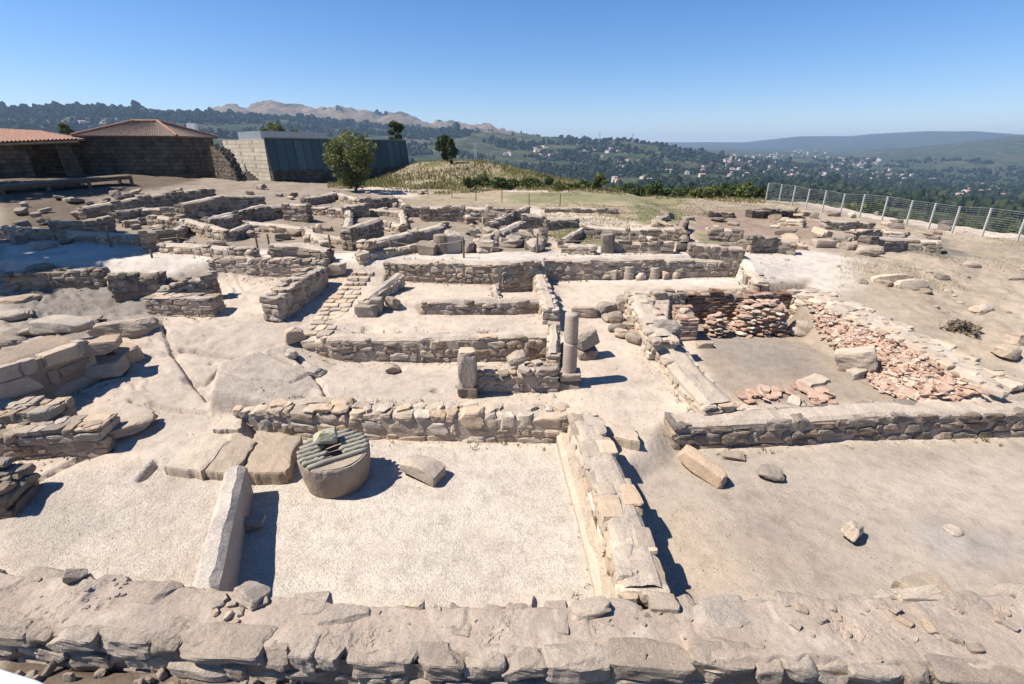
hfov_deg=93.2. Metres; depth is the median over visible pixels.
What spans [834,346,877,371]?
loose stone
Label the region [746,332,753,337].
broken tile
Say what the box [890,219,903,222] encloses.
tumbled stone
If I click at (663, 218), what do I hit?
tumbled stone
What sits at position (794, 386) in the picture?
broken tile
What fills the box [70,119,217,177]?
stone hall
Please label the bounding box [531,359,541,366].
loose stone
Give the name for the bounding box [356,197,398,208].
stone wall
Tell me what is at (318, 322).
paving stone
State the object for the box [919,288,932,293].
loose stone
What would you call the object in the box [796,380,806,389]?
broken tile
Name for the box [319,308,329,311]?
paving stone
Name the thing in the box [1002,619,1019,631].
stone chip
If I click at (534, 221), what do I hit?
stone wall
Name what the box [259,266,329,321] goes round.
stone wall
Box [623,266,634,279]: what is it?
column drum
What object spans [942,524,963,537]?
loose stone
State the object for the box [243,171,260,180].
stone stair
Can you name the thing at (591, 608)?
loose stone
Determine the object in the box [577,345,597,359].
stone block
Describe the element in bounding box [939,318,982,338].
dry shrub
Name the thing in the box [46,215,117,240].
stone wall
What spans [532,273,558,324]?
stone wall
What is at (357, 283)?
paving stone
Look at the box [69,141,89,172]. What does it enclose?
stone outbuilding
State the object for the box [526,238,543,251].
tumbled stone
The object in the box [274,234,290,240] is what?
tumbled stone
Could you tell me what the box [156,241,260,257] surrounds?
stone wall
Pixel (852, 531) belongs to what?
loose stone
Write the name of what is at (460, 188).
dry grass
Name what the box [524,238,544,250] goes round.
tumbled stone
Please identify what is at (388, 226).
stone wall
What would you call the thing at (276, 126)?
tree
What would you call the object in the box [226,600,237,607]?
stone chip
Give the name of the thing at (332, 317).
paving stone
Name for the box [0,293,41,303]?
rock outcrop
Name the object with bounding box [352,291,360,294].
paving stone
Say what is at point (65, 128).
tree
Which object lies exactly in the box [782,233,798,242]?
tumbled stone
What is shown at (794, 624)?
stone chip
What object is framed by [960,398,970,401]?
broken tile
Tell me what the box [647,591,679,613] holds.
stone block
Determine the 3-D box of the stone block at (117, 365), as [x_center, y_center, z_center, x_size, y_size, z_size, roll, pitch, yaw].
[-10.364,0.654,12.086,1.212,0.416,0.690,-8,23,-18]
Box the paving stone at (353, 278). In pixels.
[347,276,359,281]
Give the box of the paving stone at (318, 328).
[314,324,327,331]
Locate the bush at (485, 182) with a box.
[482,177,497,187]
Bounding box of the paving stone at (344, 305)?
[339,302,351,308]
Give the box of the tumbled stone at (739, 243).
[728,241,743,246]
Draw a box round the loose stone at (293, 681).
[289,679,297,683]
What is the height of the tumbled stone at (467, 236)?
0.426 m
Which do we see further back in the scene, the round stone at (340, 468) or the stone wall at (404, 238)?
the stone wall at (404, 238)
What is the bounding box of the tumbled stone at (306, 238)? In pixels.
[303,235,309,242]
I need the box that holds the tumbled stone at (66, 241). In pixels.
[59,238,74,244]
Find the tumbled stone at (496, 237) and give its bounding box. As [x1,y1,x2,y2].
[493,234,500,241]
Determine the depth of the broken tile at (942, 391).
11.19 m
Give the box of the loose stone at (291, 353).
[285,348,298,358]
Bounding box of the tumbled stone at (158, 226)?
[149,224,164,228]
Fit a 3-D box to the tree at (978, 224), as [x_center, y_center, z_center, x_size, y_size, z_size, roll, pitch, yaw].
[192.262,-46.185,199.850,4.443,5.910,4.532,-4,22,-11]
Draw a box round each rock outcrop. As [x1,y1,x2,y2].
[0,283,21,292]
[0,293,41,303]
[0,308,34,321]
[0,336,28,349]
[16,315,103,335]
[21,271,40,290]
[25,263,56,271]
[84,316,159,337]
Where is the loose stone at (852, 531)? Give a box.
[840,521,863,541]
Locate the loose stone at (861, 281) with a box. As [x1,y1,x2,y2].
[856,278,867,283]
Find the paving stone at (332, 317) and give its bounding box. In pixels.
[329,315,340,319]
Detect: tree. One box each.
[57,123,73,134]
[259,122,284,130]
[321,129,377,190]
[387,120,404,139]
[434,135,458,160]
[843,201,866,212]
[859,201,890,217]
[888,210,900,218]
[910,213,919,219]
[950,209,960,217]
[954,212,968,225]
[966,219,977,227]
[972,223,982,228]
[990,219,998,227]
[994,219,1012,232]
[997,210,1007,217]
[999,216,1014,228]
[1001,224,1011,232]
[1006,225,1019,232]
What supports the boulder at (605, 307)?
on the ground at (978, 499)
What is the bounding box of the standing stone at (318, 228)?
[315,224,322,233]
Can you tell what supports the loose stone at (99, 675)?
on the ground at (978, 499)
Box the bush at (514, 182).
[510,178,521,187]
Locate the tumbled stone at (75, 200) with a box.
[64,198,84,202]
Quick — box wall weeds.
[17,205,1023,598]
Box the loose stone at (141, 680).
[138,677,146,683]
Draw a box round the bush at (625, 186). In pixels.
[620,183,634,191]
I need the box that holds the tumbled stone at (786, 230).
[774,228,797,234]
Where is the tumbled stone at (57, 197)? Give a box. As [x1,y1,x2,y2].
[53,195,64,198]
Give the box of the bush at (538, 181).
[533,178,545,186]
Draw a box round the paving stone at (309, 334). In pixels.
[304,331,317,337]
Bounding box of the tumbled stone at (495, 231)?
[491,229,501,236]
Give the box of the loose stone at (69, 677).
[62,672,75,681]
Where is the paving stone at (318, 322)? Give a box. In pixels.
[310,320,325,324]
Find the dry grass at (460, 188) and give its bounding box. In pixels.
[327,159,765,202]
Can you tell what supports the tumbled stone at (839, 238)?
on the ground at (978, 499)
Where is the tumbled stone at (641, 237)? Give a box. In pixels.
[638,234,645,241]
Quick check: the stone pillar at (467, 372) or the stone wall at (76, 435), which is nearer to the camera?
the stone wall at (76, 435)
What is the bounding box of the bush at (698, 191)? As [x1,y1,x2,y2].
[688,187,705,197]
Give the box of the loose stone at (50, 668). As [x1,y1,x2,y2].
[41,660,57,677]
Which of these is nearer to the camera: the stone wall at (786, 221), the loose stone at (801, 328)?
the loose stone at (801, 328)
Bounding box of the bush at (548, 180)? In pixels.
[543,176,553,184]
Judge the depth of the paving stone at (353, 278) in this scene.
16.97 m
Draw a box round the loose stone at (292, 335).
[283,327,305,344]
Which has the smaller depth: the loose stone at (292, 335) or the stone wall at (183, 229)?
the loose stone at (292, 335)
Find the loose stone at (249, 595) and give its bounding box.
[232,581,270,609]
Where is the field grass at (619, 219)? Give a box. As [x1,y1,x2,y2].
[540,190,799,241]
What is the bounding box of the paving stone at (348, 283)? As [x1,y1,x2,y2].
[344,281,353,285]
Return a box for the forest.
[0,100,1023,218]
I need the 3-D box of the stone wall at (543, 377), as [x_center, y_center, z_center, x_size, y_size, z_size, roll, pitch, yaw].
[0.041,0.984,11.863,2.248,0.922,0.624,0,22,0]
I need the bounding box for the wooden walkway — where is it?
[0,175,133,194]
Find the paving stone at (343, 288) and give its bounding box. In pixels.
[338,286,349,289]
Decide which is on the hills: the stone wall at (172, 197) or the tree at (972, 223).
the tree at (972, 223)
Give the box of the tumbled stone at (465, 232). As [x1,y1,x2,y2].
[458,231,469,234]
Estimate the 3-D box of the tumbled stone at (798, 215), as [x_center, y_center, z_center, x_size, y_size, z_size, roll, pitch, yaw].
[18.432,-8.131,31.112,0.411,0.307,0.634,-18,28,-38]
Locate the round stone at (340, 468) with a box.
[296,428,369,498]
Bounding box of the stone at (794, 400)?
[787,395,800,406]
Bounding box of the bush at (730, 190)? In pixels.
[725,184,745,198]
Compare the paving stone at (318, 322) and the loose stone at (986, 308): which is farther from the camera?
the loose stone at (986, 308)
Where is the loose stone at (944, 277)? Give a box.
[934,274,950,280]
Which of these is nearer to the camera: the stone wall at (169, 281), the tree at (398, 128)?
the stone wall at (169, 281)
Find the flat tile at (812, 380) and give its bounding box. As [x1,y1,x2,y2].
[799,373,830,387]
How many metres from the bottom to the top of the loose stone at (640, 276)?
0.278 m
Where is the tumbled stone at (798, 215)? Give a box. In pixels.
[793,214,804,216]
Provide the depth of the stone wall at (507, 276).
17.09 m
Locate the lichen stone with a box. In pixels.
[312,427,337,443]
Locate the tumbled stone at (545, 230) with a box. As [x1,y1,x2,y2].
[537,228,548,233]
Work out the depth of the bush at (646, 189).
44.71 m
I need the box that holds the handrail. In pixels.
[0,669,43,683]
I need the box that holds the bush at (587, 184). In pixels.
[579,179,591,187]
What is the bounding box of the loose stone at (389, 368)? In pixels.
[383,363,399,373]
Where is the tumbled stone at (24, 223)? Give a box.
[11,219,31,226]
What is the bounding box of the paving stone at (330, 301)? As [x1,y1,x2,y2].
[325,299,334,302]
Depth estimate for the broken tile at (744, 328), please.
15.32 m
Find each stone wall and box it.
[0,224,140,246]
[0,334,99,400]
[0,395,77,424]
[0,413,120,460]
[0,457,43,518]
[0,566,1023,683]
[1,267,110,289]
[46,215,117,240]
[75,188,216,219]
[104,271,167,302]
[108,206,175,223]
[121,217,147,227]
[137,228,181,252]
[143,292,225,316]
[146,215,186,228]
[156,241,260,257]
[157,271,221,293]
[166,277,192,284]
[173,223,189,239]
[174,195,265,218]
[181,218,235,241]
[200,205,281,222]
[203,214,243,229]
[206,256,330,277]
[210,145,246,180]
[231,204,262,221]
[231,224,252,240]
[233,396,569,443]
[244,221,303,235]
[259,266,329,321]
[261,204,283,218]
[267,243,335,263]
[281,203,313,221]
[300,192,338,204]
[300,330,547,362]
[301,227,328,247]
[307,232,341,244]
[312,206,342,217]
[332,191,357,203]
[340,210,353,229]
[340,218,384,250]
[341,203,369,218]
[354,240,432,264]
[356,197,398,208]
[356,225,444,252]
[358,273,405,304]
[369,209,398,216]
[376,218,407,232]
[383,259,540,292]
[395,197,409,209]
[397,210,408,228]
[403,206,441,217]
[419,205,513,222]
[420,297,557,314]
[424,221,448,229]
[463,214,473,224]
[477,362,559,393]
[484,206,530,227]
[489,284,501,297]
[499,221,526,237]
[521,213,545,228]
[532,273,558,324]
[543,217,579,230]
[544,207,617,213]
[544,257,737,281]
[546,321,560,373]
[557,227,584,247]
[560,243,597,254]
[566,406,669,609]
[584,225,683,241]
[614,239,675,253]
[623,291,679,360]
[649,289,687,314]
[655,345,740,415]
[664,399,1023,450]
[671,304,698,341]
[676,219,689,251]
[683,288,792,322]
[686,242,746,267]
[706,226,744,241]
[708,210,734,217]
[740,266,768,291]
[742,234,797,254]
[745,208,793,218]
[778,217,805,227]
[786,287,1023,397]
[818,219,875,230]
[843,229,910,240]
[856,235,943,253]
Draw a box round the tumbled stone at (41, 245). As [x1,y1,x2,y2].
[28,241,57,249]
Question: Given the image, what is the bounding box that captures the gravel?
[0,442,592,603]
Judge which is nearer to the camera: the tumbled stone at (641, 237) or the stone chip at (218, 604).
the stone chip at (218, 604)
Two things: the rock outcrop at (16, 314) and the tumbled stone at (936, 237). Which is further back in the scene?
the tumbled stone at (936, 237)
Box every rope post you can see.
[105,230,111,246]
[462,237,464,257]
[536,234,537,252]
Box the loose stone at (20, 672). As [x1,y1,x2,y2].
[15,670,23,675]
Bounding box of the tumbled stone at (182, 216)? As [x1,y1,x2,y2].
[174,214,184,218]
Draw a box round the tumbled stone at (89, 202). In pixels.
[85,201,93,204]
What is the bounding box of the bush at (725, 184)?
[719,181,729,195]
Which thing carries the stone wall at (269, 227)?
on the ground at (978, 499)
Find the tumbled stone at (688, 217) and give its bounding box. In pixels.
[681,216,694,219]
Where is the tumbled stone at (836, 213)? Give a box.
[827,211,840,216]
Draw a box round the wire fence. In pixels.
[765,183,1023,241]
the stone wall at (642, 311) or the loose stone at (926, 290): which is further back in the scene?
the loose stone at (926, 290)
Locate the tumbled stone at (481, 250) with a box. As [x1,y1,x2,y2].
[474,239,488,253]
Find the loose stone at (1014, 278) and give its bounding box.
[1005,276,1023,280]
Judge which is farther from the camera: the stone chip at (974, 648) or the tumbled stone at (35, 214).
the tumbled stone at (35, 214)
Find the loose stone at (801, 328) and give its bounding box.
[788,320,813,336]
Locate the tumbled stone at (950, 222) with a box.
[938,220,953,225]
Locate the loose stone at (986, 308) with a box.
[978,304,994,313]
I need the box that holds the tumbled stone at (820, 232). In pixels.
[811,227,832,237]
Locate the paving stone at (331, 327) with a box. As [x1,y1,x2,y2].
[327,325,336,329]
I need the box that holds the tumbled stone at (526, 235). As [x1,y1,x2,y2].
[518,233,533,243]
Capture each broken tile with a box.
[702,324,711,328]
[707,320,717,324]
[735,331,746,334]
[735,389,752,398]
[739,313,752,318]
[739,322,749,325]
[739,326,750,330]
[740,397,756,403]
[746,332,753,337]
[746,389,760,397]
[746,391,753,397]
[756,383,770,392]
[757,316,768,320]
[757,387,766,397]
[765,396,778,399]
[767,322,779,325]
[768,326,776,329]
[770,391,781,396]
[771,386,781,392]
[773,331,784,335]
[775,320,786,323]
[784,387,795,394]
[790,383,797,389]
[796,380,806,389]
[803,386,814,392]
[807,392,820,400]
[814,386,829,393]
[817,394,828,402]
[827,400,836,403]
[904,388,918,398]
[935,385,949,391]
[938,390,948,395]
[944,395,955,400]
[952,395,963,399]
[957,391,968,395]
[959,389,974,396]
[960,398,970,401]
[966,385,978,389]
[975,388,989,395]
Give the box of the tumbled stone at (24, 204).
[20,201,28,206]
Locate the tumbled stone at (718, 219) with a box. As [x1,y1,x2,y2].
[710,217,725,220]
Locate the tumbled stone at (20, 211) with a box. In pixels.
[13,207,28,214]
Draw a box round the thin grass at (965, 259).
[839,224,1023,293]
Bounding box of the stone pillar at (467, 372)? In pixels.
[457,347,477,398]
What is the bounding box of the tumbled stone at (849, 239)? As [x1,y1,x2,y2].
[841,237,852,241]
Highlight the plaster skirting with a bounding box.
[556,433,610,598]
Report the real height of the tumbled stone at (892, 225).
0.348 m
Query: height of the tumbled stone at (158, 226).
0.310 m
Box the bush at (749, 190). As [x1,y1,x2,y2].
[734,181,754,198]
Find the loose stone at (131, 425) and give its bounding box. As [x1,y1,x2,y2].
[107,410,157,438]
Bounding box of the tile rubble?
[802,297,963,396]
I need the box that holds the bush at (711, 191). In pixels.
[702,185,723,198]
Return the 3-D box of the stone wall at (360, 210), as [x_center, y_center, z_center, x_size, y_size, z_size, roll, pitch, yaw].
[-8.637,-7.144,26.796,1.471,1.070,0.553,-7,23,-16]
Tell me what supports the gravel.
on the ground at (978, 499)
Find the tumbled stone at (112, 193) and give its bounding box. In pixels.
[109,190,120,196]
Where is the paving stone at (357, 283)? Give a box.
[353,281,360,285]
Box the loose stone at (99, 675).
[93,668,108,678]
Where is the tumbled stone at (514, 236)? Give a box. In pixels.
[506,235,522,245]
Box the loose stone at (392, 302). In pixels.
[385,296,400,308]
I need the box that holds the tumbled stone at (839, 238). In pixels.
[833,235,846,242]
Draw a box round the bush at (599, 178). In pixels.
[590,172,607,190]
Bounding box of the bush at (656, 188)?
[647,180,665,194]
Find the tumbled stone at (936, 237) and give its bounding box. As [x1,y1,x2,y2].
[927,235,940,239]
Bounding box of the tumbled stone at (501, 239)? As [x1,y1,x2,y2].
[499,237,508,245]
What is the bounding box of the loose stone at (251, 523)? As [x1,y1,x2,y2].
[244,514,266,531]
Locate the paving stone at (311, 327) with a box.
[307,325,316,330]
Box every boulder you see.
[596,301,615,313]
[601,313,608,321]
[607,311,623,323]
[611,323,626,330]
[614,328,628,337]
[615,294,626,312]
[623,321,634,329]
[624,315,630,321]
[625,331,641,344]
[796,243,808,249]
[809,238,836,247]
[839,242,858,249]
[854,244,883,255]
[990,344,1021,360]
[1004,332,1023,345]
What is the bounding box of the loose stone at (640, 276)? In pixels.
[634,272,645,279]
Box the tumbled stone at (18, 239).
[9,235,28,244]
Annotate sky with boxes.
[0,0,1023,141]
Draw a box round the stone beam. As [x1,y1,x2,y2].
[676,445,726,488]
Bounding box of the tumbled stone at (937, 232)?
[933,230,942,234]
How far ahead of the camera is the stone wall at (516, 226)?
21.90 m
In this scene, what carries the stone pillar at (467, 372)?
on the ground at (978, 499)
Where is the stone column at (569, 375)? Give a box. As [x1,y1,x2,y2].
[559,312,581,390]
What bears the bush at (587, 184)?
on the ground at (978, 499)
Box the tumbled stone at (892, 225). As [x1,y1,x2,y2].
[887,222,903,229]
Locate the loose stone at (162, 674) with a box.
[156,668,168,680]
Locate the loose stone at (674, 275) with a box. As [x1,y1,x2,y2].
[671,271,678,278]
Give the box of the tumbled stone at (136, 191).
[129,188,141,193]
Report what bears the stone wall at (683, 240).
on the ground at (978, 499)
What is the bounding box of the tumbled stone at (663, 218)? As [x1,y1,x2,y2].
[649,216,665,223]
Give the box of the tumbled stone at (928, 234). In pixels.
[921,232,941,238]
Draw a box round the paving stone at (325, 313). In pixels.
[317,311,329,315]
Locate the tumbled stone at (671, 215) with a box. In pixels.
[660,212,674,218]
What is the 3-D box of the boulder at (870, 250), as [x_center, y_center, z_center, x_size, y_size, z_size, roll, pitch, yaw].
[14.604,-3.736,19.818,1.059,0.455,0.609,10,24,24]
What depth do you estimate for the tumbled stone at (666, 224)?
23.34 m
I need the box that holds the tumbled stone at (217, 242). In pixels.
[206,240,225,245]
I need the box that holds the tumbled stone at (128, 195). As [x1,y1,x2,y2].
[122,193,134,197]
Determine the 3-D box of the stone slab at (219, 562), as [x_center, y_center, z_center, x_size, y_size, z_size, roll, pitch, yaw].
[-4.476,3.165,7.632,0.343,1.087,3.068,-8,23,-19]
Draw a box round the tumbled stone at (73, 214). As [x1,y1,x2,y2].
[70,210,78,218]
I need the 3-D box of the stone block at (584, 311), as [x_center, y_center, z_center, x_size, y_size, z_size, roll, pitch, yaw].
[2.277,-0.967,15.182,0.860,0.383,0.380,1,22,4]
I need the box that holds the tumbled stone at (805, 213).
[799,211,810,215]
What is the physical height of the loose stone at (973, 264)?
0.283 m
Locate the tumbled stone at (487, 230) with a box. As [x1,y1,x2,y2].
[483,228,494,234]
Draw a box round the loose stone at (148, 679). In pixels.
[144,676,154,682]
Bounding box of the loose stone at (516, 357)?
[506,349,525,365]
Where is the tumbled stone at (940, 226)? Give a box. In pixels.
[937,224,951,230]
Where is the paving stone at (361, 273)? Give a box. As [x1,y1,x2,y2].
[357,271,366,275]
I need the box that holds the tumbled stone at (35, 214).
[29,212,41,216]
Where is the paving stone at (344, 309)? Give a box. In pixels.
[340,307,348,311]
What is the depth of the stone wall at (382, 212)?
27.15 m
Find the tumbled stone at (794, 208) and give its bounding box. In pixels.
[790,206,798,212]
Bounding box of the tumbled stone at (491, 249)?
[485,244,494,251]
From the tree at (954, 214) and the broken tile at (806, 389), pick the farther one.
the tree at (954, 214)
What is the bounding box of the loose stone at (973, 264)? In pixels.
[963,261,981,267]
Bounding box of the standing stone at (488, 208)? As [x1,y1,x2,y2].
[484,204,492,221]
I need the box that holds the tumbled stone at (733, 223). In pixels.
[727,221,739,225]
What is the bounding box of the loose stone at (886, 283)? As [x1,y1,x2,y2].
[875,279,892,286]
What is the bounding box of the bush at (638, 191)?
[627,186,645,196]
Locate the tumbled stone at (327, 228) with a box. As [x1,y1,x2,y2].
[322,226,332,230]
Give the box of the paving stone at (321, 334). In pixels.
[316,330,333,337]
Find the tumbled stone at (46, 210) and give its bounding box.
[37,207,51,213]
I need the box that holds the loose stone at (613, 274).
[608,269,616,279]
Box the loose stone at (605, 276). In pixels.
[601,274,609,278]
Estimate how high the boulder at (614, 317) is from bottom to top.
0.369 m
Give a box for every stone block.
[27,315,93,333]
[81,334,122,356]
[85,354,130,379]
[108,342,144,363]
[327,262,346,275]
[354,304,377,317]
[370,297,383,312]
[400,455,445,487]
[417,240,436,255]
[433,234,446,253]
[445,230,460,252]
[571,305,597,317]
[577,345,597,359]
[578,326,599,350]
[601,233,613,253]
[605,422,639,450]
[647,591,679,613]
[653,319,681,338]
[696,341,713,348]
[741,274,748,284]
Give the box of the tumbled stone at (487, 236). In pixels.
[481,233,494,239]
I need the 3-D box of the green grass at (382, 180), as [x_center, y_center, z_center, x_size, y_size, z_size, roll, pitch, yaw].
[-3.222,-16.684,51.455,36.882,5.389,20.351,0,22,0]
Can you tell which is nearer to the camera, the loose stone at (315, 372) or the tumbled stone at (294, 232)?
the loose stone at (315, 372)
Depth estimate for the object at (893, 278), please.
17.00 m
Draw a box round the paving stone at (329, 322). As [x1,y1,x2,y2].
[325,320,336,324]
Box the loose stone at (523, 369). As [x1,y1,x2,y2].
[517,365,530,373]
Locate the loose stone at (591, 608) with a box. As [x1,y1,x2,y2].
[569,595,610,620]
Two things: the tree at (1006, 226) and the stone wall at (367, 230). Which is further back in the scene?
the tree at (1006, 226)
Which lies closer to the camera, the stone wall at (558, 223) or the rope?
the rope
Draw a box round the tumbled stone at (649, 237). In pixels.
[645,236,653,241]
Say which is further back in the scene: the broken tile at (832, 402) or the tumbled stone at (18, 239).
the tumbled stone at (18, 239)
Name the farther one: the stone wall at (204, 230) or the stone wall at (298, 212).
the stone wall at (298, 212)
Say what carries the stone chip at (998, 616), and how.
on the stone wall at (114, 623)
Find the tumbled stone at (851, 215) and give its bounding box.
[847,212,856,217]
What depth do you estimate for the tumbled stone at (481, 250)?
18.76 m
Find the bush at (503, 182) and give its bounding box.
[491,177,513,188]
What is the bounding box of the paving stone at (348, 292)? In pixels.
[344,290,352,294]
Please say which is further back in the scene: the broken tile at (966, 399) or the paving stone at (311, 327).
the paving stone at (311, 327)
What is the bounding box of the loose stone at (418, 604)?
[405,598,424,609]
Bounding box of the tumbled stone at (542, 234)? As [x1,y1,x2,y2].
[537,232,547,237]
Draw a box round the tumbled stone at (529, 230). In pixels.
[526,228,533,235]
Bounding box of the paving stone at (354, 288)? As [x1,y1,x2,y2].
[349,286,361,289]
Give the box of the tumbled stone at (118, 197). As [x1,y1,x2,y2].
[114,196,124,199]
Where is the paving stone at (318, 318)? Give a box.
[313,316,323,320]
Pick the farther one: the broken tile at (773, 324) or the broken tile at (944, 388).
the broken tile at (773, 324)
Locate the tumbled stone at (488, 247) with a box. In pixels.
[475,243,499,251]
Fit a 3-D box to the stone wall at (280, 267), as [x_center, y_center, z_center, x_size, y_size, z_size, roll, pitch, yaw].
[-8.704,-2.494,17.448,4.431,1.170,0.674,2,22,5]
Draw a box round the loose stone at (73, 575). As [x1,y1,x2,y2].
[62,568,87,583]
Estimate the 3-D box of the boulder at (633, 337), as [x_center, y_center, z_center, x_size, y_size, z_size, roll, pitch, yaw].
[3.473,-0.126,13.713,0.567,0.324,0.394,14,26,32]
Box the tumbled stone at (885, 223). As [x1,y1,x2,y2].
[881,221,890,225]
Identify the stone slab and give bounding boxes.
[164,432,230,480]
[192,465,252,591]
[205,432,256,480]
[213,417,243,433]
[245,430,302,484]
[890,571,952,594]
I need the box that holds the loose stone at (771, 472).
[756,464,784,480]
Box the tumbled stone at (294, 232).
[286,228,300,236]
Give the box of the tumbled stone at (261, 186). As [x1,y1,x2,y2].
[256,184,267,189]
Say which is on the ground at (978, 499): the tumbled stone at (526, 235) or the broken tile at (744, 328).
the tumbled stone at (526, 235)
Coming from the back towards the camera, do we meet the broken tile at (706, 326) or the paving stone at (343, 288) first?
the paving stone at (343, 288)
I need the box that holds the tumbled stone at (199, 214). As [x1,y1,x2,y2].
[196,211,205,217]
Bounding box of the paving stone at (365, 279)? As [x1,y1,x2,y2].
[359,276,369,281]
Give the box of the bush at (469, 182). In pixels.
[462,177,478,188]
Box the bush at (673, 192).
[664,186,685,197]
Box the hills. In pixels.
[1,100,1023,231]
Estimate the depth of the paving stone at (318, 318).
14.78 m
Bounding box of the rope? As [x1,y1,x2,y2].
[109,233,664,244]
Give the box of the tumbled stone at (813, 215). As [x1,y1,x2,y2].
[809,211,818,218]
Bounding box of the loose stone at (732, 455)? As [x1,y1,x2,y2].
[720,450,744,460]
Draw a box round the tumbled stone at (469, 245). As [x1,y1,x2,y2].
[461,238,474,252]
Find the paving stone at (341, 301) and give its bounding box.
[335,298,347,303]
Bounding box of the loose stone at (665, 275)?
[661,271,669,279]
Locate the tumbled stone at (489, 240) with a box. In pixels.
[475,239,496,250]
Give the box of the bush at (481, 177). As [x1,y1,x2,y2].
[476,173,489,187]
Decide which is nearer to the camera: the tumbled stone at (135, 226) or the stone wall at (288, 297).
the stone wall at (288, 297)
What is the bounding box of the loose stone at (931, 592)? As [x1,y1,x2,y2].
[893,584,943,603]
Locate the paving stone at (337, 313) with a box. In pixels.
[329,311,345,315]
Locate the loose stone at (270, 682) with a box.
[265,680,275,683]
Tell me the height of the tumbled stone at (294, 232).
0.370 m
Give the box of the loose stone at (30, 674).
[23,670,38,677]
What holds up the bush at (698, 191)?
on the ground at (978, 499)
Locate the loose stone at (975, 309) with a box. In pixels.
[968,305,983,314]
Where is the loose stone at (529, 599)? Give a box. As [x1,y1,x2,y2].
[504,594,537,607]
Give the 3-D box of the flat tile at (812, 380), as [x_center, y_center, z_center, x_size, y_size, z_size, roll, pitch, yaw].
[7.717,1.033,12.366,0.879,0.218,0.466,-12,25,-28]
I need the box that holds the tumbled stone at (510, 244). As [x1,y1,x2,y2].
[499,239,521,247]
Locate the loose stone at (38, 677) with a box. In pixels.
[31,674,42,680]
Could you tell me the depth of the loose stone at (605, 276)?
18.06 m
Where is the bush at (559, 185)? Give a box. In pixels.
[551,180,571,190]
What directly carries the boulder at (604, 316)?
on the ground at (978, 499)
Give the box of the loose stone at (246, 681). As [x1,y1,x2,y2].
[239,678,248,683]
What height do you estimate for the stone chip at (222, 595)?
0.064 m
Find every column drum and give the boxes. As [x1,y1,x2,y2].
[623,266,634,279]
[649,267,659,279]
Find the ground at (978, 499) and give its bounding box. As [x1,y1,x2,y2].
[0,161,1023,683]
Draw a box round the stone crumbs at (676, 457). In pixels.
[4,213,1022,683]
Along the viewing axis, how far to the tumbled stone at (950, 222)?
29.44 m
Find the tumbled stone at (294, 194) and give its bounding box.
[289,192,297,196]
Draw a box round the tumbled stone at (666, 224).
[655,219,673,226]
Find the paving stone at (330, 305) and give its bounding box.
[323,302,338,307]
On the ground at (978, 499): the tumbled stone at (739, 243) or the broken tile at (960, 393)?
the tumbled stone at (739, 243)
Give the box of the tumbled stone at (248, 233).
[244,229,256,237]
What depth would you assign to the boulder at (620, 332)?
13.87 m
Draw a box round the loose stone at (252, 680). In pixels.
[248,677,259,683]
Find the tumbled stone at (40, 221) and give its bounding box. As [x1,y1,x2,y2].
[35,218,51,224]
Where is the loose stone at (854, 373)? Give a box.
[846,367,866,379]
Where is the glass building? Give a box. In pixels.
[222,131,408,182]
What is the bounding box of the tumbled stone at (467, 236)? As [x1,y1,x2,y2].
[460,234,474,240]
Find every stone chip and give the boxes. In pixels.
[211,600,224,609]
[211,608,218,616]
[216,591,227,602]
[223,610,233,620]
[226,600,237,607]
[237,608,243,616]
[257,596,268,607]
[789,619,800,630]
[794,602,807,614]
[814,613,827,624]
[828,602,836,611]
[834,613,841,621]
[888,604,902,614]
[898,614,914,627]
[921,618,938,633]
[947,631,963,645]
[966,643,984,653]
[992,609,1004,623]
[1000,605,1010,615]
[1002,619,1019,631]
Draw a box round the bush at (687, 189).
[680,185,695,196]
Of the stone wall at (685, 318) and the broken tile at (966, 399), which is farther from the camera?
the stone wall at (685, 318)
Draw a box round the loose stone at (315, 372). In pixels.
[304,366,327,379]
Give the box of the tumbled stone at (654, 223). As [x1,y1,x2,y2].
[651,220,664,226]
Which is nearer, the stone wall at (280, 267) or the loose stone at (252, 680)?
the loose stone at (252, 680)
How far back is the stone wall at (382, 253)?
18.05 m
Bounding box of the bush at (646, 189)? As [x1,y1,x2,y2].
[643,184,650,194]
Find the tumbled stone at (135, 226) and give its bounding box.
[130,224,141,229]
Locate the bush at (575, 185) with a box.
[565,182,584,189]
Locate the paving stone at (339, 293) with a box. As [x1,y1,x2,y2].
[334,291,344,294]
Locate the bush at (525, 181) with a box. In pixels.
[518,175,537,189]
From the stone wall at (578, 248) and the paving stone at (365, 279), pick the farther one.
the stone wall at (578, 248)
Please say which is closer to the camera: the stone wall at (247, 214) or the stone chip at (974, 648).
the stone chip at (974, 648)
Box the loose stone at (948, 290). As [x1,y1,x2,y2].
[944,288,952,292]
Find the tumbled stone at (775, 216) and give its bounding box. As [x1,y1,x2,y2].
[768,214,781,219]
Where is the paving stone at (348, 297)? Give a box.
[343,295,356,299]
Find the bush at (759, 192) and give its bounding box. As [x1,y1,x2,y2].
[753,187,769,199]
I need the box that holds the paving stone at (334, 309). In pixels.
[328,307,340,312]
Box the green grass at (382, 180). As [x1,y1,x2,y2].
[337,159,627,192]
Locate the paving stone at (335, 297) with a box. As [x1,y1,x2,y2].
[328,295,343,299]
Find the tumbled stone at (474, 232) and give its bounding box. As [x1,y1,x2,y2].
[468,227,480,237]
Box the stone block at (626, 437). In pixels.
[605,422,639,450]

